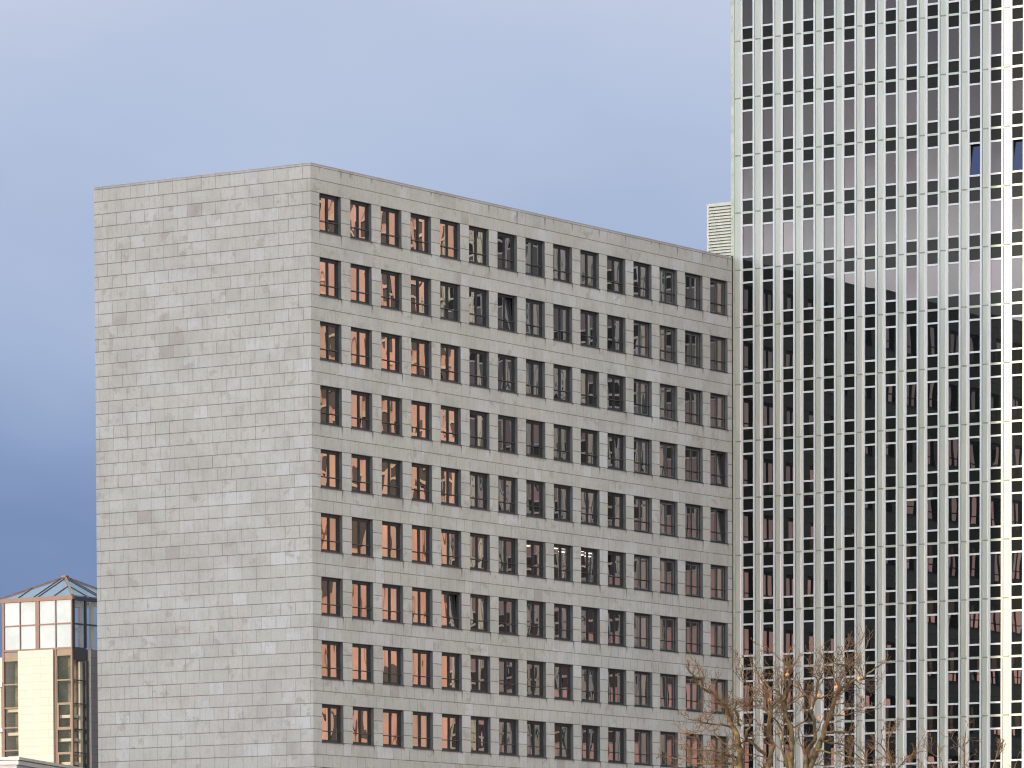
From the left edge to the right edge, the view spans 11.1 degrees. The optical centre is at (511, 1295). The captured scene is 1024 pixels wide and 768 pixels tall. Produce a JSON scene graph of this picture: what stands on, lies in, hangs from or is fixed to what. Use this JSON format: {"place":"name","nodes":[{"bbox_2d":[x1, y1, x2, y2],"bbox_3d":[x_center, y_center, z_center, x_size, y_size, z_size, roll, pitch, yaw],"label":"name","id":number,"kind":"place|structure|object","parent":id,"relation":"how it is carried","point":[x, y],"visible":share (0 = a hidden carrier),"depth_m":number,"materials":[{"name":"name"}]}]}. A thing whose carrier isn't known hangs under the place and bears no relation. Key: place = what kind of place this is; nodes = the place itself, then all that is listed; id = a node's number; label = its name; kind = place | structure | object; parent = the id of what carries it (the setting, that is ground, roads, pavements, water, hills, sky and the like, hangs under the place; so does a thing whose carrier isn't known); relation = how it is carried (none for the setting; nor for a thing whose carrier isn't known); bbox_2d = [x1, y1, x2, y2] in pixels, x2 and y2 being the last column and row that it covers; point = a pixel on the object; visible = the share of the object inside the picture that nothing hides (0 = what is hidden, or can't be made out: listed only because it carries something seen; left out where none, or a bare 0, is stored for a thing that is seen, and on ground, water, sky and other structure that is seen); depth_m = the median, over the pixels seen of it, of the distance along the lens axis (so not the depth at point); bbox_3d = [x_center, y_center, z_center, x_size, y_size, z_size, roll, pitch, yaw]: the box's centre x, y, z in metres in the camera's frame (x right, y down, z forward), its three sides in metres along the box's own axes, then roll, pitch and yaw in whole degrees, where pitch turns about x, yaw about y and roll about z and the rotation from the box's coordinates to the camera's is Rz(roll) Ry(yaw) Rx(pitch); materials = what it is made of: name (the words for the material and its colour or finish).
{"place":"outdoors","nodes":[
{"label":"outdoors","id":0,"kind":"place"},
{"bbox_2d":[0,757,80,767],"bbox_3d":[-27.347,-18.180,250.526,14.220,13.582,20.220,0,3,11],"label":"annex building","id":1,"kind":"structure","parent":0,"point":[13,762],"depth_m":240.28,"materials":[{"name":"metal"}]},
{"bbox_2d":[0,575,97,767],"bbox_3d":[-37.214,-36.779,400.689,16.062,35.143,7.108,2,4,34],"label":"stair tower","id":2,"kind":"structure","parent":0,"point":[48,691],"depth_m":394.85,"materials":[{"name":"brown metal"}]},
{"bbox_2d":[0,0,730,657],"label":"sky","id":3,"kind":"structure","parent":0,"point":[615,115],"materials":[{"name":"blue"}]},
{"label":"ground","id":4,"kind":"structure","parent":0,"visible":0},
{"bbox_2d":[93,162,732,767],"bbox_3d":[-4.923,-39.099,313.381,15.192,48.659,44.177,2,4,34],"label":"office block","id":5,"kind":"structure","parent":4,"relation":"on","point":[393,474],"depth_m":298.49,"materials":[{"name":"stone"}]},
{"bbox_2d":[319,193,341,235],"bbox_3d":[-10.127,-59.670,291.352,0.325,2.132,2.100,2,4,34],"label":"window","id":6,"kind":"structure","parent":5,"relation":"in","point":[329,205],"depth_m":291.63,"materials":[{"name":"glass"}]},
{"bbox_2d":[320,257,342,299],"bbox_3d":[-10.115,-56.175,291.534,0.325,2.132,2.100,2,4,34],"label":"window","id":7,"kind":"structure","parent":5,"relation":"in","point":[330,270],"depth_m":291.85,"materials":[{"name":"glass"}]},
{"bbox_2d":[320,321,342,363],"bbox_3d":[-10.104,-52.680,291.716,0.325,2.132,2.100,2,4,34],"label":"window","id":8,"kind":"structure","parent":5,"relation":"in","point":[330,333],"depth_m":291.99,"materials":[{"name":"glass"}]},
{"bbox_2d":[320,385,342,426],"bbox_3d":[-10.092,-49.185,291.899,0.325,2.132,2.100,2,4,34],"label":"window","id":9,"kind":"structure","parent":5,"relation":"in","point":[330,397],"depth_m":292.20,"materials":[{"name":"glass"}]},
{"bbox_2d":[321,449,342,490],"bbox_3d":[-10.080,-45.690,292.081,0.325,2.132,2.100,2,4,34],"label":"window","id":10,"kind":"structure","parent":5,"relation":"in","point":[331,461],"depth_m":292.35,"materials":[{"name":"orange glass"}]},
{"bbox_2d":[321,513,343,553],"bbox_3d":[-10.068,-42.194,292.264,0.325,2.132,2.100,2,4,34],"label":"window","id":11,"kind":"structure","parent":5,"relation":"in","point":[331,524],"depth_m":292.56,"materials":[{"name":"orange glass"}]},
{"bbox_2d":[321,577,343,617],"bbox_3d":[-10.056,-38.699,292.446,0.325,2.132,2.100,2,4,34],"label":"window","id":12,"kind":"structure","parent":5,"relation":"in","point":[331,588],"depth_m":292.70,"materials":[{"name":"orange glass"}]},
{"bbox_2d":[322,640,343,680],"bbox_3d":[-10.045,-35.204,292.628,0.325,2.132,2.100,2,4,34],"label":"window","id":13,"kind":"structure","parent":5,"relation":"in","point":[332,652],"depth_m":292.92,"materials":[{"name":"orange glass"}]},
{"bbox_2d":[322,704,344,743],"bbox_3d":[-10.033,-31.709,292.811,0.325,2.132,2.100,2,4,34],"label":"window","id":14,"kind":"structure","parent":5,"relation":"in","point":[332,715],"depth_m":293.06,"materials":[{"name":"clear glass"}]},
{"bbox_2d":[350,200,372,242],"bbox_3d":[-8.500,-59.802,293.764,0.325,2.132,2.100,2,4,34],"label":"window","id":15,"kind":"structure","parent":5,"relation":"in","point":[360,212],"depth_m":293.99,"materials":[{"name":"glass"}]},
{"bbox_2d":[350,263,372,305],"bbox_3d":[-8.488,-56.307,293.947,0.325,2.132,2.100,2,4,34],"label":"window","id":16,"kind":"structure","parent":5,"relation":"in","point":[361,276],"depth_m":294.28,"materials":[{"name":"glass"}]},
{"bbox_2d":[351,327,372,368],"bbox_3d":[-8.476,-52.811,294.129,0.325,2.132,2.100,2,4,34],"label":"window","id":17,"kind":"structure","parent":5,"relation":"in","point":[361,339],"depth_m":294.42,"materials":[{"name":"glass"}]},
{"bbox_2d":[351,390,373,431],"bbox_3d":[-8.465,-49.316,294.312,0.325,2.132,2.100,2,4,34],"label":"window","id":18,"kind":"structure","parent":5,"relation":"in","point":[361,402],"depth_m":294.57,"materials":[{"name":"glass"}]},
{"bbox_2d":[351,454,373,494],"bbox_3d":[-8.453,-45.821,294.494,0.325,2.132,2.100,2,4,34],"label":"window","id":19,"kind":"structure","parent":5,"relation":"in","point":[361,465],"depth_m":294.78,"materials":[{"name":"orange glass"}]},
{"bbox_2d":[352,517,373,557],"bbox_3d":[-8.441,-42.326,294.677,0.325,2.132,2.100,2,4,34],"label":"window","id":20,"kind":"structure","parent":5,"relation":"in","point":[362,529],"depth_m":295.00,"materials":[{"name":"glass"}]},
{"bbox_2d":[352,580,374,620],"bbox_3d":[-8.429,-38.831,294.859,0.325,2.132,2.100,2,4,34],"label":"window","id":21,"kind":"structure","parent":5,"relation":"in","point":[362,592],"depth_m":295.14,"materials":[{"name":"orange glass"}]},
{"bbox_2d":[352,643,374,683],"bbox_3d":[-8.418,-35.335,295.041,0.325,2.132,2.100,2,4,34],"label":"window","id":22,"kind":"structure","parent":5,"relation":"in","point":[362,654],"depth_m":295.29,"materials":[{"name":"glass"}]},
{"bbox_2d":[353,706,374,745],"bbox_3d":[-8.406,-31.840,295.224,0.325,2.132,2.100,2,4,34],"label":"window","id":23,"kind":"structure","parent":5,"relation":"in","point":[363,717],"depth_m":295.50,"materials":[{"name":"clear glass"}]},
{"bbox_2d":[381,206,402,248],"bbox_3d":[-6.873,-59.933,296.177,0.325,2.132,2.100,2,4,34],"label":"window","id":24,"kind":"structure","parent":5,"relation":"in","point":[390,218],"depth_m":296.44,"materials":[{"name":"glass"}]},
{"bbox_2d":[381,269,402,311],"bbox_3d":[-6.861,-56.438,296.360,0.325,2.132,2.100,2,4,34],"label":"window","id":25,"kind":"structure","parent":5,"relation":"in","point":[391,282],"depth_m":296.66,"materials":[{"name":"glass"}]},
{"bbox_2d":[381,332,402,373],"bbox_3d":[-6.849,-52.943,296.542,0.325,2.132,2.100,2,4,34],"label":"window","id":26,"kind":"structure","parent":5,"relation":"in","point":[391,345],"depth_m":296.80,"materials":[{"name":"glass"}]},
{"bbox_2d":[381,395,403,436],"bbox_3d":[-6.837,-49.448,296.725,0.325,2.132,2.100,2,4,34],"label":"window","id":27,"kind":"structure","parent":5,"relation":"in","point":[391,407],"depth_m":297.02,"materials":[{"name":"glass"}]},
{"bbox_2d":[382,458,403,498],"bbox_3d":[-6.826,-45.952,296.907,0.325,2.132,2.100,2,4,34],"label":"window","id":28,"kind":"structure","parent":5,"relation":"in","point":[392,470],"depth_m":297.24,"materials":[{"name":"glass"}]},
{"bbox_2d":[382,521,403,561],"bbox_3d":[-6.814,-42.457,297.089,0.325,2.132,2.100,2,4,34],"label":"window","id":29,"kind":"structure","parent":5,"relation":"in","point":[392,533],"depth_m":297.39,"materials":[{"name":"orange glass"}]},
{"bbox_2d":[382,584,403,623],"bbox_3d":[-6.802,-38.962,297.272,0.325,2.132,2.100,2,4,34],"label":"window","id":30,"kind":"structure","parent":5,"relation":"in","point":[392,595],"depth_m":297.53,"materials":[{"name":"glass"}]},
{"bbox_2d":[383,709,403,747],"bbox_3d":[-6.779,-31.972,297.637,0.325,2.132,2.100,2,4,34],"label":"window","id":31,"kind":"structure","parent":5,"relation":"in","point":[393,720],"depth_m":297.97,"materials":[{"name":"glass"}]},
{"bbox_2d":[383,646,404,685],"bbox_3d":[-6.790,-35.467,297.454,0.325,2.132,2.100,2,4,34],"label":"window","id":32,"kind":"structure","parent":5,"relation":"in","point":[392,656],"depth_m":297.75,"materials":[{"name":"glass"}]},
{"bbox_2d":[410,213,431,254],"bbox_3d":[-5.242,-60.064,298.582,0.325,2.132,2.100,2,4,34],"label":"window","id":33,"kind":"structure","parent":5,"relation":"in","point":[420,224],"depth_m":298.91,"materials":[{"name":"glass"}]},
{"bbox_2d":[411,275,432,316],"bbox_3d":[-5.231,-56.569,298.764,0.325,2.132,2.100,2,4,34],"label":"window","id":34,"kind":"structure","parent":5,"relation":"in","point":[420,287],"depth_m":299.06,"materials":[{"name":"glass"}]},
{"bbox_2d":[411,338,432,378],"bbox_3d":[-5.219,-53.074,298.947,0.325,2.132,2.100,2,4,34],"label":"window","id":35,"kind":"structure","parent":5,"relation":"in","point":[421,354],"depth_m":299.28,"materials":[{"name":"glass"}]},
{"bbox_2d":[411,400,432,440],"bbox_3d":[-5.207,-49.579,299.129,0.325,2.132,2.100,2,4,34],"label":"window","id":36,"kind":"structure","parent":5,"relation":"in","point":[421,412],"depth_m":299.42,"materials":[{"name":"glass"}]},
{"bbox_2d":[412,463,432,502],"bbox_3d":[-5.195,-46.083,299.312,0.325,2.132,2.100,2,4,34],"label":"window","id":37,"kind":"structure","parent":5,"relation":"in","point":[421,473],"depth_m":299.64,"materials":[{"name":"orange glass"}]},
{"bbox_2d":[412,525,433,564],"bbox_3d":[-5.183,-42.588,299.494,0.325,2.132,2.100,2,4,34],"label":"window","id":38,"kind":"structure","parent":5,"relation":"in","point":[421,535],"depth_m":299.79,"materials":[{"name":"orange glass"}]},
{"bbox_2d":[412,587,433,626],"bbox_3d":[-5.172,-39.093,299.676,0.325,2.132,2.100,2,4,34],"label":"window","id":39,"kind":"structure","parent":5,"relation":"in","point":[422,598],"depth_m":300.01,"materials":[{"name":"orange glass"}]},
{"bbox_2d":[412,649,433,688],"bbox_3d":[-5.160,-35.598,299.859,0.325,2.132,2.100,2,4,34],"label":"window","id":40,"kind":"structure","parent":5,"relation":"in","point":[422,660],"depth_m":300.16,"materials":[{"name":"glass"}]},
{"bbox_2d":[413,711,432,749],"bbox_3d":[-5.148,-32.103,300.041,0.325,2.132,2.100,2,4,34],"label":"window","id":41,"kind":"structure","parent":5,"relation":"in","point":[422,721],"depth_m":300.38,"materials":[{"name":"clear glass"}]},
{"bbox_2d":[440,219,460,260],"bbox_3d":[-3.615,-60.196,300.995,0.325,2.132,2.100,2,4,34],"label":"window","id":42,"kind":"structure","parent":5,"relation":"in","point":[449,231],"depth_m":301.26,"materials":[{"name":"glass"}]},
{"bbox_2d":[440,281,461,322],"bbox_3d":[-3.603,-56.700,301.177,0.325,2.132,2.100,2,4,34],"label":"window","id":43,"kind":"structure","parent":5,"relation":"in","point":[449,292],"depth_m":301.48,"materials":[{"name":"glass"}]},
{"bbox_2d":[440,343,461,383],"bbox_3d":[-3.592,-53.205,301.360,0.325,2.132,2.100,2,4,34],"label":"window","id":44,"kind":"structure","parent":5,"relation":"in","point":[450,355],"depth_m":301.70,"materials":[{"name":"glass"}]},
{"bbox_2d":[441,405,461,445],"bbox_3d":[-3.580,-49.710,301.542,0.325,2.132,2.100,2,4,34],"label":"window","id":45,"kind":"structure","parent":5,"relation":"in","point":[450,416],"depth_m":301.85,"materials":[{"name":"glass"}]},
{"bbox_2d":[441,467,461,506],"bbox_3d":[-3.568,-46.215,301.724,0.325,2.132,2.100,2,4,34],"label":"window","id":46,"kind":"structure","parent":5,"relation":"in","point":[450,478],"depth_m":301.99,"materials":[{"name":"orange glass"}]},
{"bbox_2d":[441,529,462,568],"bbox_3d":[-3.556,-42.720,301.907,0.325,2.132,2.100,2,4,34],"label":"window","id":47,"kind":"structure","parent":5,"relation":"in","point":[450,539],"depth_m":302.22,"materials":[{"name":"glass"}]},
{"bbox_2d":[441,590,462,629],"bbox_3d":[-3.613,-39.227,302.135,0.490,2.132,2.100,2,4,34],"label":"window","id":48,"kind":"structure","parent":5,"relation":"in","point":[451,613],"depth_m":302.51,"materials":[{"name":"glass"}]},
{"bbox_2d":[442,652,462,690],"bbox_3d":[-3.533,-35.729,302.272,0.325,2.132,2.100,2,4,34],"label":"window","id":49,"kind":"structure","parent":5,"relation":"in","point":[451,662],"depth_m":302.58,"materials":[{"name":"glass"}]},
{"bbox_2d":[442,714,462,752],"bbox_3d":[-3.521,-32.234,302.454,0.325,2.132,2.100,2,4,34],"label":"window","id":50,"kind":"structure","parent":5,"relation":"in","point":[451,724],"depth_m":302.73,"materials":[{"name":"clear glass"}]},
{"bbox_2d":[469,225,489,266],"bbox_3d":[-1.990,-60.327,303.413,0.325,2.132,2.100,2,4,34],"label":"window","id":51,"kind":"structure","parent":5,"relation":"in","point":[478,237],"depth_m":303.70,"materials":[{"name":"grey glass"}]},
{"bbox_2d":[469,287,489,327],"bbox_3d":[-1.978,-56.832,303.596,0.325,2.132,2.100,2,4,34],"label":"window","id":52,"kind":"structure","parent":5,"relation":"in","point":[478,298],"depth_m":303.92,"materials":[{"name":"grey glass"}]},
{"bbox_2d":[469,348,489,388],"bbox_3d":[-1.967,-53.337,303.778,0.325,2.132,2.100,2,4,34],"label":"window","id":53,"kind":"structure","parent":5,"relation":"in","point":[478,359],"depth_m":304.07,"materials":[{"name":"grey glass"}]},
{"bbox_2d":[470,410,489,449],"bbox_3d":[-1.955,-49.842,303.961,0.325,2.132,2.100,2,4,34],"label":"window","id":54,"kind":"structure","parent":5,"relation":"in","point":[479,421],"depth_m":304.29,"materials":[{"name":"grey glass"}]},
{"bbox_2d":[470,471,490,510],"bbox_3d":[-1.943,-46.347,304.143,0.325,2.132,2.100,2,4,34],"label":"window","id":55,"kind":"structure","parent":5,"relation":"in","point":[479,482],"depth_m":304.44,"materials":[{"name":"grey glass"}]},
{"bbox_2d":[470,533,490,571],"bbox_3d":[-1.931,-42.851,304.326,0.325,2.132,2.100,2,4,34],"label":"window","id":56,"kind":"structure","parent":5,"relation":"in","point":[479,543],"depth_m":304.59,"materials":[{"name":"grey glass"}]},
{"bbox_2d":[470,594,490,632],"bbox_3d":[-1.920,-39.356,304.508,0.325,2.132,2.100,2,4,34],"label":"window","id":57,"kind":"structure","parent":5,"relation":"in","point":[479,604],"depth_m":304.81,"materials":[{"name":"glass"}]},
{"bbox_2d":[470,655,491,693],"bbox_3d":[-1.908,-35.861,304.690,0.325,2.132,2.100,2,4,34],"label":"window","id":58,"kind":"structure","parent":5,"relation":"in","point":[480,665],"depth_m":304.96,"materials":[{"name":"glass"}]},
{"bbox_2d":[471,716,491,754],"bbox_3d":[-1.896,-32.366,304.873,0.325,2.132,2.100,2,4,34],"label":"window","id":59,"kind":"structure","parent":5,"relation":"in","point":[480,726],"depth_m":305.18,"materials":[{"name":"glass"}]},
{"bbox_2d":[497,232,517,272],"bbox_3d":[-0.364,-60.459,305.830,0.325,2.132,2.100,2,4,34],"label":"window","id":60,"kind":"structure","parent":5,"relation":"in","point":[506,243],"depth_m":306.08,"materials":[{"name":"glass"}]},
{"bbox_2d":[498,293,517,333],"bbox_3d":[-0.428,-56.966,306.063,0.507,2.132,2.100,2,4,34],"label":"window","id":61,"kind":"structure","parent":5,"relation":"in","point":[507,321],"depth_m":306.45,"materials":[{"name":"black glass"}]},
{"bbox_2d":[498,354,518,393],"bbox_3d":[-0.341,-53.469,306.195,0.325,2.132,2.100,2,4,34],"label":"window","id":62,"kind":"structure","parent":5,"relation":"in","point":[507,365],"depth_m":306.45,"materials":[{"name":"glass"}]},
{"bbox_2d":[498,415,518,454],"bbox_3d":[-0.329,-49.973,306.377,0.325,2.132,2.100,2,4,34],"label":"window","id":63,"kind":"structure","parent":5,"relation":"in","point":[507,425],"depth_m":306.68,"materials":[{"name":"grey glass"}]},
{"bbox_2d":[498,476,518,514],"bbox_3d":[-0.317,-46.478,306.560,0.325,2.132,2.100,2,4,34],"label":"window","id":64,"kind":"structure","parent":5,"relation":"in","point":[507,486],"depth_m":306.83,"materials":[{"name":"glass"}]},
{"bbox_2d":[498,536,518,575],"bbox_3d":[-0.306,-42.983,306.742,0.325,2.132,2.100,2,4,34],"label":"window","id":65,"kind":"structure","parent":5,"relation":"in","point":[507,547],"depth_m":307.05,"materials":[{"name":"grey glass"}]},
{"bbox_2d":[499,597,518,635],"bbox_3d":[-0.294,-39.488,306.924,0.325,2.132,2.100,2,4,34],"label":"window","id":66,"kind":"structure","parent":5,"relation":"in","point":[508,607],"depth_m":307.20,"materials":[{"name":"glass"}]},
{"bbox_2d":[499,658,519,695],"bbox_3d":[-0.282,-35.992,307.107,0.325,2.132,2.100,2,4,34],"label":"window","id":67,"kind":"structure","parent":5,"relation":"in","point":[508,668],"depth_m":307.42,"materials":[{"name":"clear glass"}]},
{"bbox_2d":[499,718,519,756],"bbox_3d":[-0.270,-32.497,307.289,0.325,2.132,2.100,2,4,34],"label":"window","id":68,"kind":"structure","parent":5,"relation":"in","point":[508,728],"depth_m":307.58,"materials":[{"name":"glass"}]},
{"bbox_2d":[525,238,545,278],"bbox_3d":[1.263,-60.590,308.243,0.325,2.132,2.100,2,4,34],"label":"window","id":69,"kind":"structure","parent":5,"relation":"in","point":[534,249],"depth_m":308.55,"materials":[{"name":"glass"}]},
{"bbox_2d":[526,298,545,338],"bbox_3d":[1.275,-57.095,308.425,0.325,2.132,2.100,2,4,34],"label":"window","id":70,"kind":"structure","parent":5,"relation":"in","point":[535,310],"depth_m":308.78,"materials":[{"name":"grey glass"}]},
{"bbox_2d":[526,359,545,398],"bbox_3d":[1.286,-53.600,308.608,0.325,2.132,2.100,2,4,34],"label":"window","id":71,"kind":"structure","parent":5,"relation":"in","point":[535,370],"depth_m":308.93,"materials":[{"name":"grey glass"}]},
{"bbox_2d":[526,419,545,458],"bbox_3d":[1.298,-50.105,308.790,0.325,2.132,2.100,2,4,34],"label":"window","id":72,"kind":"structure","parent":5,"relation":"in","point":[535,430],"depth_m":309.08,"materials":[{"name":"grey glass"}]},
{"bbox_2d":[526,480,546,518],"bbox_3d":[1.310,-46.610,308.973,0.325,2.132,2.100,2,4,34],"label":"window","id":73,"kind":"structure","parent":5,"relation":"in","point":[535,490],"depth_m":309.23,"materials":[{"name":"grey glass"}]},
{"bbox_2d":[527,721,545,757],"bbox_3d":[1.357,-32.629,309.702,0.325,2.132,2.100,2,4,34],"label":"window","id":74,"kind":"structure","parent":5,"relation":"in","point":[536,730],"depth_m":309.99,"materials":[{"name":"glass"}]},
{"bbox_2d":[527,600,546,638],"bbox_3d":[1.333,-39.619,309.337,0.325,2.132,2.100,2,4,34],"label":"window","id":75,"kind":"structure","parent":5,"relation":"in","point":[536,611],"depth_m":309.68,"materials":[{"name":"glass"}]},
{"bbox_2d":[527,660,546,698],"bbox_3d":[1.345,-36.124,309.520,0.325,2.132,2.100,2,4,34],"label":"window","id":76,"kind":"structure","parent":5,"relation":"in","point":[536,671],"depth_m":309.84,"materials":[{"name":"glass"}]},
{"bbox_2d":[553,244,572,283],"bbox_3d":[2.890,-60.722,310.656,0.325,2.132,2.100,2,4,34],"label":"window","id":77,"kind":"structure","parent":5,"relation":"in","point":[562,255],"depth_m":310.97,"materials":[{"name":"glass"}]},
{"bbox_2d":[553,304,572,343],"bbox_3d":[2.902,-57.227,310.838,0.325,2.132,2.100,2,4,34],"label":"window","id":78,"kind":"structure","parent":5,"relation":"in","point":[562,315],"depth_m":311.12,"materials":[{"name":"grey glass"}]},
{"bbox_2d":[553,364,573,403],"bbox_3d":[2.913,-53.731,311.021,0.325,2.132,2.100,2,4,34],"label":"window","id":79,"kind":"structure","parent":5,"relation":"in","point":[562,375],"depth_m":311.28,"materials":[{"name":"grey glass"}]},
{"bbox_2d":[553,424,573,462],"bbox_3d":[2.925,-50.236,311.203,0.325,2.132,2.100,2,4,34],"label":"window","id":80,"kind":"structure","parent":5,"relation":"in","point":[563,445],"depth_m":311.50,"materials":[{"name":"grey glass"}]},
{"bbox_2d":[554,723,572,759],"bbox_3d":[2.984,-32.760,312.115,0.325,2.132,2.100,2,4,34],"label":"window","id":81,"kind":"structure","parent":5,"relation":"in","point":[563,733],"depth_m":312.42,"materials":[{"name":"clear glass"}]},
{"bbox_2d":[554,484,573,522],"bbox_3d":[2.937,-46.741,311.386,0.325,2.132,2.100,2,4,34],"label":"window","id":82,"kind":"structure","parent":5,"relation":"in","point":[563,494],"depth_m":311.73,"materials":[{"name":"glass"}]},
{"bbox_2d":[554,603,573,641],"bbox_3d":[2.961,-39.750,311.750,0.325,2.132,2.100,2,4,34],"label":"window","id":83,"kind":"structure","parent":5,"relation":"in","point":[563,614],"depth_m":312.04,"materials":[{"name":"glass"}]},
{"bbox_2d":[554,663,573,700],"bbox_3d":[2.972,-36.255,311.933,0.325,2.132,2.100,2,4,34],"label":"window","id":84,"kind":"structure","parent":5,"relation":"in","point":[563,673],"depth_m":312.19,"materials":[{"name":"glass"}]},
{"bbox_2d":[580,250,599,289],"bbox_3d":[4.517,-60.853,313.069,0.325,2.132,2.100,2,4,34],"label":"window","id":85,"kind":"structure","parent":5,"relation":"in","point":[589,261],"depth_m":313.34,"materials":[{"name":"grey glass"}]},
{"bbox_2d":[580,309,599,348],"bbox_3d":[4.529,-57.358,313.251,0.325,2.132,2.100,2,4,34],"label":"window","id":86,"kind":"structure","parent":5,"relation":"in","point":[589,320],"depth_m":313.56,"materials":[{"name":"glass"}]},
{"bbox_2d":[580,369,599,407],"bbox_3d":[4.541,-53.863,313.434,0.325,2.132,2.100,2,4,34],"label":"window","id":87,"kind":"structure","parent":5,"relation":"in","point":[589,379],"depth_m":313.72,"materials":[{"name":"grey glass"}]},
{"bbox_2d":[581,428,598,466],"bbox_3d":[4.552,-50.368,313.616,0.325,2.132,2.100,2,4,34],"label":"window","id":88,"kind":"structure","parent":5,"relation":"in","point":[589,438],"depth_m":313.95,"materials":[{"name":"glass"}]},
{"bbox_2d":[581,666,599,702],"bbox_3d":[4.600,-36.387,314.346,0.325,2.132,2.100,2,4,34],"label":"window","id":89,"kind":"structure","parent":5,"relation":"in","point":[590,676],"depth_m":314.64,"materials":[{"name":"clear glass"}]},
{"bbox_2d":[581,488,600,526],"bbox_3d":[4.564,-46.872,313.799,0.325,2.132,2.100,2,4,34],"label":"window","id":90,"kind":"structure","parent":5,"relation":"in","point":[590,511],"depth_m":314.10,"materials":[{"name":"glass"}]},
{"bbox_2d":[581,607,600,644],"bbox_3d":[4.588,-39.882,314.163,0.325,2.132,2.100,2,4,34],"label":"window","id":91,"kind":"structure","parent":5,"relation":"in","point":[590,617],"depth_m":314.48,"materials":[{"name":"glass"}]},
{"bbox_2d":[581,725,600,761],"bbox_3d":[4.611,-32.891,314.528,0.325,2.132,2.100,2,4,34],"label":"window","id":92,"kind":"structure","parent":5,"relation":"in","point":[590,734],"depth_m":314.87,"materials":[{"name":"clear glass"}]},
{"bbox_2d":[607,255,626,294],"bbox_3d":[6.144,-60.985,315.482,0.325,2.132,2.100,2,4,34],"label":"window","id":93,"kind":"structure","parent":5,"relation":"in","point":[615,266],"depth_m":315.79,"materials":[{"name":"glass"}]},
{"bbox_2d":[607,315,626,353],"bbox_3d":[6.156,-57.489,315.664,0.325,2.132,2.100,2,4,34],"label":"window","id":94,"kind":"structure","parent":5,"relation":"in","point":[616,326],"depth_m":315.95,"materials":[{"name":"grey glass"}]},
{"bbox_2d":[607,374,626,412],"bbox_3d":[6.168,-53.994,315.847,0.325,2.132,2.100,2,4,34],"label":"window","id":95,"kind":"structure","parent":5,"relation":"in","point":[616,385],"depth_m":316.18,"materials":[{"name":"black glass"}]},
{"bbox_2d":[607,433,626,471],"bbox_3d":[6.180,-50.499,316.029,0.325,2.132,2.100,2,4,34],"label":"window","id":96,"kind":"structure","parent":5,"relation":"in","point":[616,444],"depth_m":316.33,"materials":[{"name":"glass"}]},
{"bbox_2d":[607,492,626,529],"bbox_3d":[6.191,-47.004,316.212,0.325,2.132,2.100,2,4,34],"label":"window","id":97,"kind":"structure","parent":5,"relation":"in","point":[616,501],"depth_m":316.56,"materials":[{"name":"grey glass"}]},
{"bbox_2d":[608,551,626,588],"bbox_3d":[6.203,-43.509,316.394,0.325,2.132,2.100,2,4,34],"label":"window","id":98,"kind":"structure","parent":5,"relation":"in","point":[616,560],"depth_m":316.72,"materials":[{"name":"grey glass"}]},
{"bbox_2d":[608,610,626,646],"bbox_3d":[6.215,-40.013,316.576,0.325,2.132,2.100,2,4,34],"label":"window","id":99,"kind":"structure","parent":5,"relation":"in","point":[616,619],"depth_m":316.87,"materials":[{"name":"glass"}]},
{"bbox_2d":[608,668,627,705],"bbox_3d":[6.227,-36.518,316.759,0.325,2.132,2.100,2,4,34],"label":"window","id":100,"kind":"structure","parent":5,"relation":"in","point":[616,677],"depth_m":317.03,"materials":[{"name":"clear glass"}]},
{"bbox_2d":[608,727,627,763],"bbox_3d":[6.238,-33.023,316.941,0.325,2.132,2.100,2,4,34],"label":"window","id":101,"kind":"structure","parent":5,"relation":"in","point":[616,736],"depth_m":317.26,"materials":[{"name":"glass"}]},
{"bbox_2d":[633,261,652,300],"bbox_3d":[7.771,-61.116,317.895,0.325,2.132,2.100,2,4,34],"label":"window","id":102,"kind":"structure","parent":5,"relation":"in","point":[641,271],"depth_m":318.19,"materials":[{"name":"grey glass"}]},
{"bbox_2d":[707,202,731,256],"bbox_3d":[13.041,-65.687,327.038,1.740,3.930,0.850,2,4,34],"label":"plant enclosure","id":103,"kind":"object","parent":5,"relation":"on","point":[718,228],"visible":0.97,"depth_m":326.69,"materials":[{"name":"grey metal"}]},
{"bbox_2d":[656,625,898,767],"bbox_3d":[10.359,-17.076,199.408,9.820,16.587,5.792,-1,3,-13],"label":"plane tree","id":104,"kind":"object","parent":4,"relation":"on","point":[789,763],"visible":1,"depth_m":199.16,"materials":[{"name":"brown plant"}]},
{"bbox_2d":[731,0,1023,767],"bbox_3d":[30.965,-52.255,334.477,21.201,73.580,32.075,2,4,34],"label":"glass tower","id":105,"kind":"structure","parent":4,"relation":"on","point":[877,200],"depth_m":320.68,"materials":[{"name":"grey glass"}]},
{"bbox_2d":[858,717,933,767],"bbox_3d":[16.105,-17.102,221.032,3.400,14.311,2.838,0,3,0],"label":"plane tree","id":106,"kind":"object","parent":4,"relation":"on","point":[890,759],"visible":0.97,"depth_m":221.17,"materials":[{"name":"brown plant"}]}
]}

